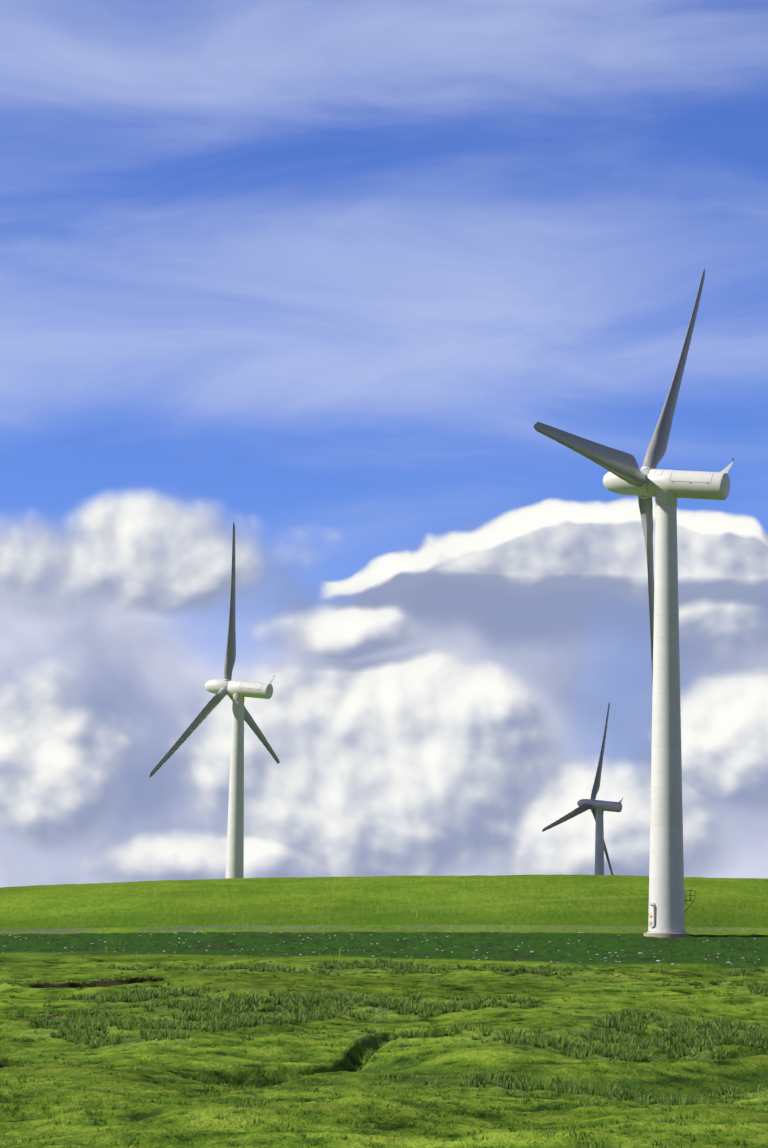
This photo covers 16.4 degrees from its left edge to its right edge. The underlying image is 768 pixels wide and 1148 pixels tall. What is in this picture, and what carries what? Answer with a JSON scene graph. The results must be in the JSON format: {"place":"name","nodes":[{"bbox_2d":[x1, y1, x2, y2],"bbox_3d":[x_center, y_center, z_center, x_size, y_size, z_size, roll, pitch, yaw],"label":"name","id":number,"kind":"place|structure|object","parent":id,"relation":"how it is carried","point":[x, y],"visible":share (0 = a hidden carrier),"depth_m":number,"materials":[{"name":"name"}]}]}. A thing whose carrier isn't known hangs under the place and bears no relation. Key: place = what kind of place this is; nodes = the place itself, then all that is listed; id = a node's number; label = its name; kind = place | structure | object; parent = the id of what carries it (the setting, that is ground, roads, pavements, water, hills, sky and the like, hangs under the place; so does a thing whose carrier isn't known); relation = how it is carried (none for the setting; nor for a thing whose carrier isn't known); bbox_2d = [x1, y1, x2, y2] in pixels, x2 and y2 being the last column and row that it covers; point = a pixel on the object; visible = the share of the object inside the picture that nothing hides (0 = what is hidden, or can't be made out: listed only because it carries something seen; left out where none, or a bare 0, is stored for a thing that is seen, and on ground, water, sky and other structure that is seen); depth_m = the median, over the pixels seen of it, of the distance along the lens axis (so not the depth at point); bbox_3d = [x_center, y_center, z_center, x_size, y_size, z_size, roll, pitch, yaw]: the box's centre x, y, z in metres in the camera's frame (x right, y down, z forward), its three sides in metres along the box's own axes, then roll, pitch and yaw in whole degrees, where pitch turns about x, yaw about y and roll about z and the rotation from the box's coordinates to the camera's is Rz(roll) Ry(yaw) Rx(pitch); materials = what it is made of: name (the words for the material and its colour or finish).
{"place":"outdoors","nodes":[
{"label":"outdoors","id":0,"kind":"place"},
{"bbox_2d":[2,931,759,963],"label":"track stones","id":1,"kind":"object","parent":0,"point":[401,949],"visible":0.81,"depth_m":276.07,"materials":[{"name":"grey stone"}]},
{"bbox_2d":[0,874,767,1147],"bbox_3d":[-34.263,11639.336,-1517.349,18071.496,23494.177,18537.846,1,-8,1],"label":"terrain","id":2,"kind":"structure","parent":0,"point":[537,913],"depth_m":161.33,"materials":[{"name":"green plant"}]},
{"bbox_2d":[149,522,279,878],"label":"wind turbine","id":3,"kind":"object","parent":2,"relation":"on","point":[237,692],"visible":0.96,"depth_m":528.47,"materials":[{"name":"paint"}]},
{"bbox_2d":[106,911,416,955],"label":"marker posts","id":4,"kind":"object","parent":2,"relation":"on","point":[323,934],"visible":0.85,"depth_m":289.38,"materials":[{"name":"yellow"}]},
{"bbox_2d":[0,955,767,1147],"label":"grass tufts","id":5,"kind":"object","parent":2,"relation":"on","point":[686,1038],"visible":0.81,"depth_m":132.36,"materials":[{"name":"green plant"}]},
{"bbox_2d":[542,703,622,874],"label":"wind turbine","id":6,"kind":"object","parent":2,"relation":"on","point":[598,808],"visible":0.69,"depth_m":813.54,"materials":[{"name":"paint"}]},
{"bbox_2d":[534,268,733,937],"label":"wind turbine","id":7,"kind":"object","parent":2,"relation":"on","point":[645,483],"visible":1,"depth_m":294.34,"materials":[{"name":"paint"}]},
{"bbox_2d":[0,0,767,887],"label":"sky","id":8,"kind":"structure","parent":0,"point":[317,279],"materials":[{"name":"blue"}]}
]}

